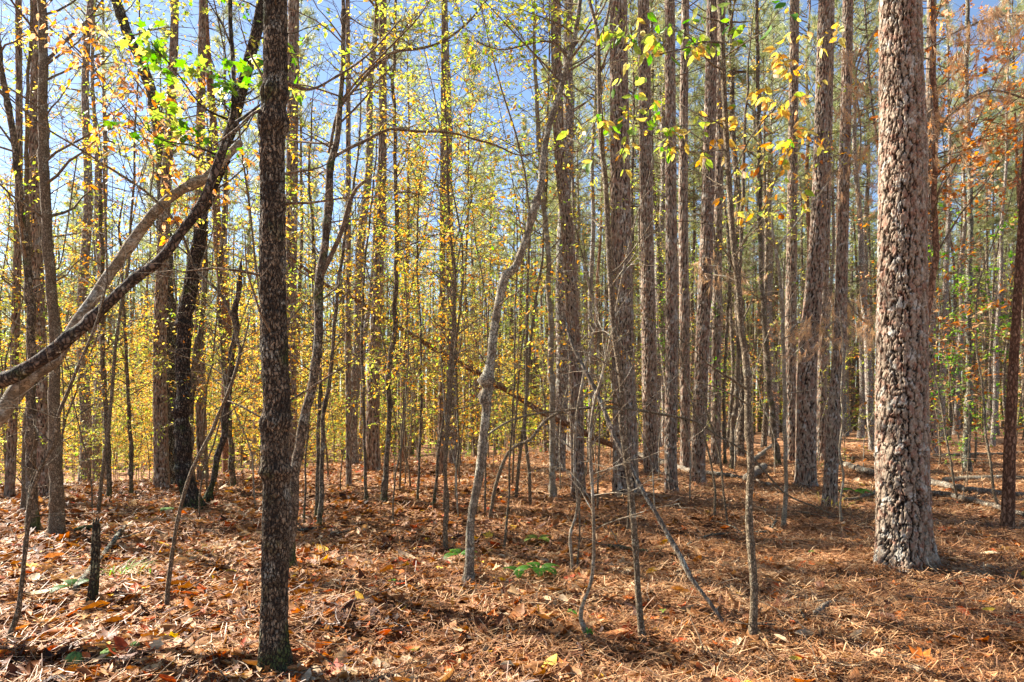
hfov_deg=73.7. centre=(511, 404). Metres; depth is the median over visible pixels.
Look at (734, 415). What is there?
sapling
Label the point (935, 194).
hardwood tree
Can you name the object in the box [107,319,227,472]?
understory tree
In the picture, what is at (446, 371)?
understory tree
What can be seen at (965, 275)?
pine tree
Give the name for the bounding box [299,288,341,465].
understory tree
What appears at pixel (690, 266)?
pine tree
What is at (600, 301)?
pine tree
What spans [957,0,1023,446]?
pine tree
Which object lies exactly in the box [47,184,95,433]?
pine tree
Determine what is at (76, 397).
understory tree
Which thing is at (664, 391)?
understory tree
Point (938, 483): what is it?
fallen log
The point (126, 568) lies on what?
grass tuft
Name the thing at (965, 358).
understory tree
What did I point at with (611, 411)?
understory tree
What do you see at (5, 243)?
pine tree
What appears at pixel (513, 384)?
understory tree
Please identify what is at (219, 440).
understory tree
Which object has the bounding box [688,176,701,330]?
pine tree
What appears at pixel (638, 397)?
understory tree
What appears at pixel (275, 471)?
hardwood tree
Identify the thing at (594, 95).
pine tree
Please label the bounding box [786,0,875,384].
pine tree
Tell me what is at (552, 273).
pine tree
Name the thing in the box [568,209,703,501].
understory tree
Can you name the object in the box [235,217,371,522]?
sapling
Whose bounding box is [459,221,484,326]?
pine tree
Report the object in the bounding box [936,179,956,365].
pine tree
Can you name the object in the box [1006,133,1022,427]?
pine tree
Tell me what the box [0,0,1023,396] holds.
sky
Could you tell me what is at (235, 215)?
understory tree
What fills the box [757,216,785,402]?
pine tree
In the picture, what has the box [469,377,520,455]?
understory tree
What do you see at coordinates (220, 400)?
understory tree
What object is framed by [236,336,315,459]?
understory tree
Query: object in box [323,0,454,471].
pine tree
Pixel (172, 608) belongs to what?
fallen leaf
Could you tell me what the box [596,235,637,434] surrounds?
pine tree
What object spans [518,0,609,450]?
pine tree
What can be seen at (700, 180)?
pine tree
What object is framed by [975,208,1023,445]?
understory tree
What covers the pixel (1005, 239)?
pine tree
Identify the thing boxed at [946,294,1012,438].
understory tree
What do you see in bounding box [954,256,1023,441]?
understory tree
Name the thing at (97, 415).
understory tree
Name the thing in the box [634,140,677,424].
pine tree
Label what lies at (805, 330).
dead pine bough
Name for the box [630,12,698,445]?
pine tree
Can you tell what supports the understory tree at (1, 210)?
on the ground
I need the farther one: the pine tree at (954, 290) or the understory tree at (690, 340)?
the pine tree at (954, 290)
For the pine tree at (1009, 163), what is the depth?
38.83 m
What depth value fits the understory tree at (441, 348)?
13.93 m
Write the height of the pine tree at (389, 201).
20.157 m
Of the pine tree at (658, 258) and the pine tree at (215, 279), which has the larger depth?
the pine tree at (215, 279)
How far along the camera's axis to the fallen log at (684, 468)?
14.10 m
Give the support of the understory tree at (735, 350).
on the ground
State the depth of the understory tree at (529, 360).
10.71 m
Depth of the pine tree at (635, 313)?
51.96 m
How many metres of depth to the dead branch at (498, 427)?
6.82 m
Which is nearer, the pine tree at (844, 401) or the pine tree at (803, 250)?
the pine tree at (844, 401)
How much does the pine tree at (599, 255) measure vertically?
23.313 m
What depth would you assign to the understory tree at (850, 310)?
33.11 m
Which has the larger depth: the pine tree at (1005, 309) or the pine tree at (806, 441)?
the pine tree at (1005, 309)
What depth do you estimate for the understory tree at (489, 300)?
19.96 m
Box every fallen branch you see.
[72,506,164,591]
[74,525,91,530]
[120,527,172,538]
[216,471,261,506]
[297,522,316,531]
[313,521,350,533]
[605,522,647,551]
[683,499,778,551]
[797,490,870,527]
[799,604,807,620]
[812,599,836,613]
[838,470,874,500]
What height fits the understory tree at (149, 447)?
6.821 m
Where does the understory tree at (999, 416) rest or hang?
on the ground
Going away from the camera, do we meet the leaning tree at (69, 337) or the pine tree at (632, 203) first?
the leaning tree at (69, 337)
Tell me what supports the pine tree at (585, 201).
on the ground
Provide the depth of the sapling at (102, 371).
11.08 m
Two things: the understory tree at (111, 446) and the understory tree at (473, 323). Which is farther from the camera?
the understory tree at (111, 446)
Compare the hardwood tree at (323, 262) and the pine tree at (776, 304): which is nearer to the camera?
the hardwood tree at (323, 262)
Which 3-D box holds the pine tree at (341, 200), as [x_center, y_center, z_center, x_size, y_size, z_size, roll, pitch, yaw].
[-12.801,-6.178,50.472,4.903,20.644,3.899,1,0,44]
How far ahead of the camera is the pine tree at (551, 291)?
45.38 m
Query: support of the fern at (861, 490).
on the ground
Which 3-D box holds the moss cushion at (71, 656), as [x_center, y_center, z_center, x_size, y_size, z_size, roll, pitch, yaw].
[-2.426,1.407,3.799,0.110,0.078,0.077,0,0,0]
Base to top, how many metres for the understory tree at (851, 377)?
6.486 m
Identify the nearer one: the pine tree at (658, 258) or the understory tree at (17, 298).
the understory tree at (17, 298)
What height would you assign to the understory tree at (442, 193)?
8.532 m
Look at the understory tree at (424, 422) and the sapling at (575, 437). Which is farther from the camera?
the understory tree at (424, 422)
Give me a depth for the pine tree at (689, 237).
40.83 m
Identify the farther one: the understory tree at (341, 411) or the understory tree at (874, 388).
the understory tree at (341, 411)
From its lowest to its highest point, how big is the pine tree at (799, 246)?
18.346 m
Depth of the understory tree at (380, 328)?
11.85 m
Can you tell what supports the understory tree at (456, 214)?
on the ground
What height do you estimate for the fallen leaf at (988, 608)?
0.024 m
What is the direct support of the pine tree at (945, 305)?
on the ground
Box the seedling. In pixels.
[583,628,592,645]
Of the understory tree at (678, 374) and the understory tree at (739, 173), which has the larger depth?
the understory tree at (739, 173)
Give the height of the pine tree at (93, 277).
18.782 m
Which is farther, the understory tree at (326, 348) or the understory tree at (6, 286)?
the understory tree at (326, 348)
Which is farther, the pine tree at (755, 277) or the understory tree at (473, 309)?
the pine tree at (755, 277)
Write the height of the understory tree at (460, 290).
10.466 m
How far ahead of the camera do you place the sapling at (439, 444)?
9.91 m
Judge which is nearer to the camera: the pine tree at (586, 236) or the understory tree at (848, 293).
the understory tree at (848, 293)
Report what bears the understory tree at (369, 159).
on the ground
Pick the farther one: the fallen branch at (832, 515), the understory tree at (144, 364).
the understory tree at (144, 364)
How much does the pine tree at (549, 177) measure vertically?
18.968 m
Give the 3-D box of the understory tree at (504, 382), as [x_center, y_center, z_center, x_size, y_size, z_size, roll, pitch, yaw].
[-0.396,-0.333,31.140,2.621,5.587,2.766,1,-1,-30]
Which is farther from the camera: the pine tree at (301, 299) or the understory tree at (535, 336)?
the pine tree at (301, 299)
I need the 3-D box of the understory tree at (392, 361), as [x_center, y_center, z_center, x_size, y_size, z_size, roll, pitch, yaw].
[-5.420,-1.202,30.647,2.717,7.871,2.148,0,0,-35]
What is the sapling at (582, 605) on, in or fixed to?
on the ground
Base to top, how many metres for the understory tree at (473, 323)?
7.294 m
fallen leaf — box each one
[82,652,89,657]
[89,653,108,662]
[148,636,164,649]
[163,606,177,612]
[403,646,419,649]
[500,660,514,665]
[774,634,788,641]
[788,656,801,659]
[983,607,994,609]
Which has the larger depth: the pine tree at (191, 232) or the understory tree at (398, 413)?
the pine tree at (191, 232)
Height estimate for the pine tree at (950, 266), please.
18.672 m
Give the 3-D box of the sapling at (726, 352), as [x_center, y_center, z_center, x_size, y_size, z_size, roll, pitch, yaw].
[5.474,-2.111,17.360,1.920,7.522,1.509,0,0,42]
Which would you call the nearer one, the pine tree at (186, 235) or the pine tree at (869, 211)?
the pine tree at (186, 235)
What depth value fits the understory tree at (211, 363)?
10.81 m
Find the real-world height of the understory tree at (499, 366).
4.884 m
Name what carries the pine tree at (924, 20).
on the ground
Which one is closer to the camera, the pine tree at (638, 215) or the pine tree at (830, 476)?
the pine tree at (830, 476)
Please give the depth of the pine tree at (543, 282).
50.18 m
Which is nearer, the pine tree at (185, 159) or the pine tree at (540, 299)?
the pine tree at (540, 299)
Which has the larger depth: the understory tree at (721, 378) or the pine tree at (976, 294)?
the pine tree at (976, 294)
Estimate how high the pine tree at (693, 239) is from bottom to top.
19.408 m
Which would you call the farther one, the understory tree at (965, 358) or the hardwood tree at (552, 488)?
the understory tree at (965, 358)
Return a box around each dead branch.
[488,356,838,518]
[488,410,564,435]
[564,318,729,628]
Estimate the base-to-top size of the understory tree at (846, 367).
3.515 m
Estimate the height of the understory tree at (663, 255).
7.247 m
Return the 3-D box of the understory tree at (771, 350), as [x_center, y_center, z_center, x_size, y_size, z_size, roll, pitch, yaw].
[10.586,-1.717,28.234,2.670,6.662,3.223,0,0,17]
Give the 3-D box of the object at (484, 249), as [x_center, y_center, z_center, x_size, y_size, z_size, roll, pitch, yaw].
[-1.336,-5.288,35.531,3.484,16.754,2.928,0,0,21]
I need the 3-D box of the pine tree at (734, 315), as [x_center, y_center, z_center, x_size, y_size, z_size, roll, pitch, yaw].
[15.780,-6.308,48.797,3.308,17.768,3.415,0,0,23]
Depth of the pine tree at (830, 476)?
9.73 m
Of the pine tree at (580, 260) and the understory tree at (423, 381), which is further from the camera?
the pine tree at (580, 260)
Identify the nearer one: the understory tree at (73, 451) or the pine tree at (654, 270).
the understory tree at (73, 451)
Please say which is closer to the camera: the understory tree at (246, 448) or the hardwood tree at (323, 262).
the hardwood tree at (323, 262)
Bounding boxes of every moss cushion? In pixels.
[65,651,83,665]
[100,648,116,658]
[130,641,139,646]
[160,507,173,510]
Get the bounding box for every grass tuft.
[101,557,161,575]
[817,494,867,507]
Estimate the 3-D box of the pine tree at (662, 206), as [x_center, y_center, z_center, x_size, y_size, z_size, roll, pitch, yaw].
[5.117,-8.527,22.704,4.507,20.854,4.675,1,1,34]
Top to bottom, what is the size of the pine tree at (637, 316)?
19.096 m
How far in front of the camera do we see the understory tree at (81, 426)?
15.45 m
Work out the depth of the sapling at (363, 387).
10.10 m
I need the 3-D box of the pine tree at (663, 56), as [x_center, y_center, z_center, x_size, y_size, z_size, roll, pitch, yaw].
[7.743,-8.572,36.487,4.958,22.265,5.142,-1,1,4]
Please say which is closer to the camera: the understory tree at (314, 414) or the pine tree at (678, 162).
the understory tree at (314, 414)
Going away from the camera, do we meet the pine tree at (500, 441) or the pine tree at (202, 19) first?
the pine tree at (202, 19)
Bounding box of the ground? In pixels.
[0,394,1023,681]
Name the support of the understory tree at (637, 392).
on the ground
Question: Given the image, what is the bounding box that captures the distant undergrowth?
[0,183,1022,474]
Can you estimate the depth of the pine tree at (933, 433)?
19.73 m
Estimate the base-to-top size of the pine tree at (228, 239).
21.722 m
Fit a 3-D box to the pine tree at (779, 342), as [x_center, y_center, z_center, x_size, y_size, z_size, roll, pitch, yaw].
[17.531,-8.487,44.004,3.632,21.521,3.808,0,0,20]
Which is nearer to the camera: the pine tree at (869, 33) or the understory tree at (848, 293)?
the pine tree at (869, 33)
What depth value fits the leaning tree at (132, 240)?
4.88 m
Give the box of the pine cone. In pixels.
[480,646,491,654]
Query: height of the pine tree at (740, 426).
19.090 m
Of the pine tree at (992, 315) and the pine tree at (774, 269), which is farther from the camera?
the pine tree at (774, 269)
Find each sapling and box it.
[0,0,343,604]
[0,20,207,642]
[55,122,157,498]
[64,167,171,492]
[136,90,249,479]
[171,94,258,486]
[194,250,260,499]
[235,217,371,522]
[255,44,379,515]
[286,17,417,527]
[306,39,418,503]
[366,1,530,549]
[367,112,467,499]
[382,268,509,505]
[458,168,576,549]
[492,141,725,636]
[504,284,658,566]
[534,175,649,571]
[537,0,680,643]
[584,362,670,534]
[619,0,848,638]
[649,276,761,518]
[662,320,761,524]
[687,77,877,529]
[695,170,762,463]
[713,1,778,469]
[810,282,874,522]
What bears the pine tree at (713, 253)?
on the ground
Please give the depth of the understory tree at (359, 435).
21.63 m
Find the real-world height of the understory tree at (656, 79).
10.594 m
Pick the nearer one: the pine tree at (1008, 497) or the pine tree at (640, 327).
the pine tree at (1008, 497)
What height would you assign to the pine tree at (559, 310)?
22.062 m
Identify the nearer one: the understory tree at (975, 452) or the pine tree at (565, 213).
the pine tree at (565, 213)
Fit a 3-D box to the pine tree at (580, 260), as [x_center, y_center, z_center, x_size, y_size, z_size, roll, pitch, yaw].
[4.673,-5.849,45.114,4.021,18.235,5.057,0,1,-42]
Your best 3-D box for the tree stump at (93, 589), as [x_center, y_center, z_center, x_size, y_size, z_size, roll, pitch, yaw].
[-3.090,1.181,5.027,0.131,0.719,0.114,0,0,0]
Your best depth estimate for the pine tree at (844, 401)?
33.76 m
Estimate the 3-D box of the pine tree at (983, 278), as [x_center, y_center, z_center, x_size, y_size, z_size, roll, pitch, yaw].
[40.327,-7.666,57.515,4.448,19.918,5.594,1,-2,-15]
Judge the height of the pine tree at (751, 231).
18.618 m
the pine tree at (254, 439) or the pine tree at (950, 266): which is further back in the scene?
the pine tree at (950, 266)
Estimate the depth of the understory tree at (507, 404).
13.14 m
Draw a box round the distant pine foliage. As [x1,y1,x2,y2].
[0,143,1021,393]
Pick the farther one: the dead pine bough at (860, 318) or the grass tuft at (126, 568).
the dead pine bough at (860, 318)
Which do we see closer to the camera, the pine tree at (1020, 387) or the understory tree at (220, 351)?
the understory tree at (220, 351)
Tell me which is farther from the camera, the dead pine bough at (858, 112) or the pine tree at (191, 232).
the pine tree at (191, 232)
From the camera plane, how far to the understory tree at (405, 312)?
14.13 m
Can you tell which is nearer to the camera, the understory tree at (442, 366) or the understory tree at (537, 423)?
the understory tree at (442, 366)
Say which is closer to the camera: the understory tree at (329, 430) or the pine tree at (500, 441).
the understory tree at (329, 430)
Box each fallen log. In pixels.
[638,445,770,485]
[742,444,771,459]
[743,463,767,480]
[838,459,1023,497]
[931,467,1023,516]
[933,446,1023,456]
[941,458,1023,481]
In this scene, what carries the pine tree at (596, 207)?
on the ground
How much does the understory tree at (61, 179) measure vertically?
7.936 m
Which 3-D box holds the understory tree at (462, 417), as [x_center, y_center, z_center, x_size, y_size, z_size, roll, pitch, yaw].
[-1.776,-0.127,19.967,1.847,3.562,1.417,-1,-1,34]
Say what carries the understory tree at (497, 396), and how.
on the ground
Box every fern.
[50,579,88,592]
[443,549,475,558]
[503,566,532,576]
[515,562,559,576]
[524,534,551,541]
[840,488,872,493]
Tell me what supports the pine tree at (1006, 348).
on the ground
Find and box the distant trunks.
[0,162,1021,465]
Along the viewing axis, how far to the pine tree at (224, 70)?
27.82 m
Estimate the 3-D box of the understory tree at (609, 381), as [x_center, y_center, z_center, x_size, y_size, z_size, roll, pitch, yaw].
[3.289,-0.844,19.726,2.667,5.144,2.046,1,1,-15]
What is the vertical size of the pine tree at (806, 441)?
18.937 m
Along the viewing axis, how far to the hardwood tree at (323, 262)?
6.24 m
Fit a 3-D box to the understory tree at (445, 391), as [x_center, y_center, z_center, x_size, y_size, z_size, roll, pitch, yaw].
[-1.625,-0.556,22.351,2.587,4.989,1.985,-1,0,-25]
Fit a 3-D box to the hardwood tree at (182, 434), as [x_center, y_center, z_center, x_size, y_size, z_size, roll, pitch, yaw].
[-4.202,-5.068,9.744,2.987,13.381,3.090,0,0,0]
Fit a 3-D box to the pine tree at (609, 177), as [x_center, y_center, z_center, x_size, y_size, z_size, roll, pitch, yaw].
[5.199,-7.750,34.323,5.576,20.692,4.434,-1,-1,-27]
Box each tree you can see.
[0,0,77,498]
[0,0,121,511]
[0,0,136,497]
[0,0,158,538]
[0,0,197,481]
[0,0,304,388]
[0,4,96,465]
[0,6,98,445]
[0,15,80,531]
[0,68,215,445]
[0,80,148,457]
[0,108,135,443]
[0,139,129,507]
[0,139,242,426]
[0,170,65,349]
[0,172,23,463]
[0,204,23,461]
[0,207,93,454]
[0,233,25,471]
[0,272,84,454]
[0,293,17,366]
[0,293,23,482]
[0,335,21,480]
[0,337,99,476]
[0,393,23,480]
[0,405,23,479]
[2,402,77,481]
[15,0,227,515]
[16,375,108,476]
[17,223,152,461]
[18,286,117,467]
[18,378,79,465]
[20,332,114,472]
[21,0,155,480]
[29,0,145,479]
[43,180,93,431]
[46,288,125,462]
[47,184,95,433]
[50,0,337,322]
[54,0,247,488]
[54,0,254,484]
[56,191,131,411]
[60,336,152,481]
[60,357,126,481]
[61,263,72,327]
[62,246,79,412]
[62,408,92,481]
[62,410,79,481]
[63,351,115,478]
[68,366,131,464]
[70,0,334,510]
[70,182,114,408]
[75,328,152,477]
[75,411,126,474]
[81,322,221,481]
[90,382,152,479]
[92,317,150,478]
[92,388,152,478]
[92,389,146,478]
[95,372,152,479]
[100,293,153,462]
[105,0,409,674]
[105,220,129,425]
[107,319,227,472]
[107,322,152,476]
[107,349,152,475]
[108,241,142,465]
[109,0,259,480]
[110,218,262,507]
[110,397,147,476]
[111,346,232,475]
[112,301,240,469]
[112,363,151,465]
[112,372,196,474]
[113,18,210,357]
[114,202,174,469]
[114,329,220,463]
[114,341,192,475]
[114,344,153,452]
[116,147,175,472]
[119,84,301,490]
[119,108,259,370]
[127,145,216,428]
[132,245,235,458]
[132,315,239,453]
[133,247,155,466]
[134,343,208,477]
[136,237,258,456]
[137,378,152,468]
[138,154,213,359]
[142,0,258,471]
[151,190,229,414]
[166,77,363,515]
[168,319,259,472]
[175,238,211,326]
[178,148,237,456]
[186,0,259,416]
[190,243,259,469]
[190,302,255,463]
[194,0,551,569]
[194,295,249,430]
[194,350,249,459]
[195,384,243,469]
[205,256,217,446]
[206,210,249,378]
[206,320,260,457]
[207,211,330,472]
[207,345,260,461]
[207,373,255,469]
[207,390,248,471]
[208,399,249,471]
[210,0,358,464]
[211,184,243,367]
[213,220,332,468]
[213,297,301,432]
[215,115,260,463]
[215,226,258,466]
[215,300,262,469]
[217,74,305,469]
[218,354,314,467]
[223,312,374,480]
[233,349,260,460]
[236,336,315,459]
[236,371,311,465]
[238,247,343,441]
[239,189,336,374]
[241,219,314,365]
[242,0,353,398]
[255,62,375,476]
[260,344,343,461]
[285,0,392,484]
[285,88,470,486]
[285,140,318,313]
[289,256,663,467]
[297,231,312,408]
[297,247,382,461]
[297,353,345,465]
[297,386,330,465]
[298,168,338,456]
[298,180,331,405]
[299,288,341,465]
[299,395,338,465]
[300,0,456,464]
[300,67,430,422]
[300,278,333,466]
[300,282,321,410]
[300,326,344,466]
[301,407,333,462]
[306,308,341,450]
[308,319,393,453]
[308,322,354,433]
[311,398,343,456]
[314,329,367,452]
[316,168,454,488]
[321,275,398,425]
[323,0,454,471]
[323,341,359,449]
[323,386,359,445]
[325,387,366,449]
[325,390,344,451]
[325,394,380,462]
[326,154,506,462]
[326,181,369,454]
[329,0,526,509]
[329,278,385,423]
[329,342,426,459]
[331,82,486,523]
[333,0,489,504]
[334,0,426,461]
[336,405,363,460]
[339,375,396,458]
[343,204,384,391]
[358,160,474,483]
[360,0,520,464]
[365,291,411,436]
[366,0,518,488]
[366,179,399,454]
[367,228,523,474]
[372,0,514,476]
[373,39,537,489]
[374,248,495,516]
[375,10,437,460]
[379,305,475,480]
[380,327,446,459]
[380,371,426,459]
[382,0,595,505]
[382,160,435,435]
[382,254,438,452]
[384,206,425,455]
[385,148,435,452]
[386,158,473,439]
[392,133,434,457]
[393,54,536,514]
[394,237,437,458]
[397,358,458,452]
[398,9,552,499]
[398,244,500,457]
[400,306,461,457]
[403,209,488,377]
[408,144,530,484]
[408,315,479,457]
[408,379,434,458]
[411,303,445,455]
[415,226,523,457]
[424,325,466,458]
[425,0,586,485]
[425,35,511,456]
[428,367,475,455]
[430,317,485,456]
[431,0,687,471]
[434,0,694,583]
[445,233,472,409]
[446,225,505,439]
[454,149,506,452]
[456,195,600,444]
[457,346,524,459]
[458,167,498,449]
[458,254,496,372]
[458,303,501,437]
[458,381,479,457]
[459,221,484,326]
[460,316,535,456]
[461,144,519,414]
[462,0,627,497]
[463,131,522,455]
[464,280,533,455]
[466,315,519,469]
[468,0,661,496]
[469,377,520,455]
[473,195,513,449]
[475,337,522,447]
[481,284,546,454]
[487,0,591,497]
[489,389,523,453]
[490,275,555,454]
[491,117,548,443]
[491,369,542,453]
[495,203,538,441]
[495,324,532,439]
[499,31,683,507]
[500,201,610,460]
[503,395,535,452]
[504,254,587,428]
[506,0,609,451]
[510,57,577,452]
[516,276,539,446]
[517,226,555,445]
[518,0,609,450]
[518,333,568,402]
[520,305,587,451]
[524,175,553,443]
[524,228,555,394]
[527,0,677,497]
[527,53,599,365]
[528,179,585,388]
[529,340,568,439]
[529,396,548,448]
[530,200,582,419]
[530,238,640,489]
[530,286,608,471]
[530,315,555,451]
[531,166,556,449]
[535,71,609,401]
[536,175,610,398]
[543,0,638,449]
[545,184,604,400]
[547,220,586,353]
[550,0,778,493]
[553,247,611,476]
[568,0,695,395]
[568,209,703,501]
[570,277,684,508]
[571,0,727,390]
[571,133,602,369]
[575,39,609,431]
[578,223,610,434]
[579,195,603,444]
[579,235,605,386]
[581,145,640,397]
[583,97,654,374]
[583,159,635,441]
[583,174,664,337]
[583,310,638,451]
[584,27,663,372]
[584,153,640,357]
[586,0,694,473]
[586,63,657,375]
[587,203,711,431]
[589,304,639,448]
[592,55,726,368]
[592,287,663,454]
[592,366,641,446]
[594,77,677,394]
[594,266,608,417]
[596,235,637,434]
[601,283,690,459]
[601,298,661,432]
[607,0,734,447]
[608,359,660,445]
[629,0,786,484]
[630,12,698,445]
[630,41,692,332]
[633,224,641,400]
[633,226,641,442]
[633,251,640,412]
[633,264,642,441]
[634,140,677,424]
[634,160,689,387]
[635,154,679,375]
[640,250,727,458]
[651,0,750,467]
[653,0,860,457]
[654,0,791,464]
[654,36,722,384]
[654,66,698,415]
[654,187,699,431]
[654,270,745,478]
[657,334,692,416]
[660,320,710,445]
[663,0,783,447]
[665,56,728,425]
[677,75,755,436]
[677,82,757,440]
[677,159,699,391]
[677,367,729,448]
[678,110,747,438]
[684,277,792,473]
[688,0,755,440]
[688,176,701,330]
[690,313,730,431]
[691,155,746,366]
[694,183,755,388]
[707,295,777,435]
[707,357,759,440]
[721,0,941,488]
[721,230,849,472]
[721,348,735,426]
[722,0,807,448]
[722,207,751,403]
[722,262,772,434]
[723,128,870,425]
[723,153,759,419]
[724,4,809,435]
[725,300,780,451]
[726,0,806,437]
[729,0,801,464]
[732,0,837,461]
[735,9,805,431]
[739,0,878,507]
[742,148,785,402]
[742,203,780,428]
[743,112,797,369]
[743,149,800,428]
[743,208,757,333]
[745,291,784,440]
[746,327,798,463]
[754,222,782,430]
[757,150,806,393]
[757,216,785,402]
[761,160,806,396]
[762,0,859,346]
[762,121,804,433]
[769,0,875,462]
[769,10,876,364]
[775,89,852,367]
[782,30,855,409]
[782,230,806,349]
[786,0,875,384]
[797,145,831,379]
[797,196,831,327]
[798,78,876,436]
[798,115,857,343]
[799,0,878,451]
[799,82,877,431]
[817,325,875,465]
[818,322,867,464]
[828,178,853,374]
[829,0,878,437]
[829,0,942,381]
[829,241,854,355]
[829,244,875,377]
[829,326,858,411]
[831,82,879,386]
[831,176,875,429]
[831,209,963,465]
[841,137,1023,501]
[847,213,877,383]
[848,226,874,383]
[849,163,876,345]
[849,210,876,395]
[850,41,957,327]
[851,340,874,430]
[853,270,933,378]
[858,0,1023,329]
[859,302,957,466]
[869,135,1023,461]
[870,232,875,376]
[871,108,1023,512]
[872,0,942,573]
[922,10,972,363]
[923,0,979,454]
[923,0,1002,442]
[927,79,1023,530]
[928,0,1020,471]
[928,245,1021,473]
[929,286,1022,485]
[936,59,997,440]
[936,120,988,422]
[936,138,966,369]
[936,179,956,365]
[936,183,973,381]
[936,184,958,422]
[936,211,954,377]
[936,271,978,409]
[936,280,946,396]
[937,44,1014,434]
[937,89,1022,434]
[937,304,987,427]
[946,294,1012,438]
[949,178,982,425]
[950,69,1023,425]
[950,212,995,425]
[951,192,1007,423]
[951,223,990,388]
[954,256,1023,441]
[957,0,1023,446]
[962,99,1023,424]
[967,98,1021,433]
[970,0,1023,394]
[973,111,1020,378]
[974,0,1023,309]
[975,117,1021,431]
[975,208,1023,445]
[978,127,1021,389]
[978,280,1021,417]
[983,80,1023,425]
[983,132,1022,360]
[989,244,1009,374]
[991,142,1021,362]
[1001,314,1023,430]
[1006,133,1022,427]
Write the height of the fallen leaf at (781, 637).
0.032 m
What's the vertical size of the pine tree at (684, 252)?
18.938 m
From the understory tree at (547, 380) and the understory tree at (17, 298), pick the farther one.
the understory tree at (547, 380)
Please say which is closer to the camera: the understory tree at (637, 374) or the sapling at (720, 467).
the sapling at (720, 467)
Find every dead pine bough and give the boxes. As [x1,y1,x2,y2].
[693,250,766,298]
[774,308,850,361]
[781,310,853,368]
[823,26,878,220]
[825,282,875,355]
[922,0,1023,91]
[927,51,1023,179]
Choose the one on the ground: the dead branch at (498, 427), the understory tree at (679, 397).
the understory tree at (679, 397)
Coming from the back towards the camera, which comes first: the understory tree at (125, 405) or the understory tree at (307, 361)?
the understory tree at (307, 361)
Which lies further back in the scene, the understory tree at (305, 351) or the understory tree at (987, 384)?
the understory tree at (987, 384)
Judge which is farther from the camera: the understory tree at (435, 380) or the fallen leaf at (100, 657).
the understory tree at (435, 380)
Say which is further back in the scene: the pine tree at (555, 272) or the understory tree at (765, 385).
the pine tree at (555, 272)
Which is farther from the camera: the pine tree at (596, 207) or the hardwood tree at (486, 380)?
the pine tree at (596, 207)
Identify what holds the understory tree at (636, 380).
on the ground
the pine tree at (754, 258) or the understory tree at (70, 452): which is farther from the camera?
the pine tree at (754, 258)
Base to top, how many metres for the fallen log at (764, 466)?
0.286 m
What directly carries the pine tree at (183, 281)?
on the ground
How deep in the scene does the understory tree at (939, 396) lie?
10.77 m
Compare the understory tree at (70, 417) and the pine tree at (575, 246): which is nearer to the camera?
the understory tree at (70, 417)
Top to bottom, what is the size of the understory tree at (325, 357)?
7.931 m
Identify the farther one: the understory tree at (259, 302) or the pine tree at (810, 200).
the pine tree at (810, 200)
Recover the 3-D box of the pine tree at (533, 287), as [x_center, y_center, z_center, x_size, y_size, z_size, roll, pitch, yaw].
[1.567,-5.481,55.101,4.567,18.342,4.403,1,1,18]
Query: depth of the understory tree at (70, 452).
23.89 m
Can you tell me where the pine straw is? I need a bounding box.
[0,443,1023,681]
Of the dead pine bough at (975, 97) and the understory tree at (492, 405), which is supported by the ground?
the understory tree at (492, 405)
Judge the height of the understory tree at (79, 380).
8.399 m
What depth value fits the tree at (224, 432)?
10.33 m
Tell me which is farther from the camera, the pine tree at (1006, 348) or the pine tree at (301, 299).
the pine tree at (301, 299)
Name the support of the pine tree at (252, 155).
on the ground
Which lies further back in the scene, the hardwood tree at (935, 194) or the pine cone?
the hardwood tree at (935, 194)
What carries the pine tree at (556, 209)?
on the ground
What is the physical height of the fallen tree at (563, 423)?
4.396 m
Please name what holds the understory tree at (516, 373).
on the ground
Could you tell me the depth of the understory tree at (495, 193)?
10.07 m
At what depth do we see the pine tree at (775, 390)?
30.75 m
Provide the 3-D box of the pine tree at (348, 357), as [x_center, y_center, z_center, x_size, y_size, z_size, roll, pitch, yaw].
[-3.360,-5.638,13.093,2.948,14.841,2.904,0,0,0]
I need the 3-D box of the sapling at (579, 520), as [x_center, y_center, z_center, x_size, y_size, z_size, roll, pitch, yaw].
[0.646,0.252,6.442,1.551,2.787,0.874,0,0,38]
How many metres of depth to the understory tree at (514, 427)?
12.01 m
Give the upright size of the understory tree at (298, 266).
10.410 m
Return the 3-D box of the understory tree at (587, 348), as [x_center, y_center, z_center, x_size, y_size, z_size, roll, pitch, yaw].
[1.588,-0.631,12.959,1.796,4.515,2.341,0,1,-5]
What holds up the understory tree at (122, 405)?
on the ground
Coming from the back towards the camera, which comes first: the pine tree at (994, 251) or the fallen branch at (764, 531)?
the pine tree at (994, 251)
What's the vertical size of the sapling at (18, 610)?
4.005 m
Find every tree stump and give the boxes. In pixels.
[85,517,100,601]
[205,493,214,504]
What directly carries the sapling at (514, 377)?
on the ground
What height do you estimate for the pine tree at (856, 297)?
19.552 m
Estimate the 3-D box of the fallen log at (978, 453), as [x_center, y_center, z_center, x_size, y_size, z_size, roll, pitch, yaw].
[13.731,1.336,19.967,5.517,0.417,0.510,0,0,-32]
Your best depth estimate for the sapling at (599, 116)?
4.40 m

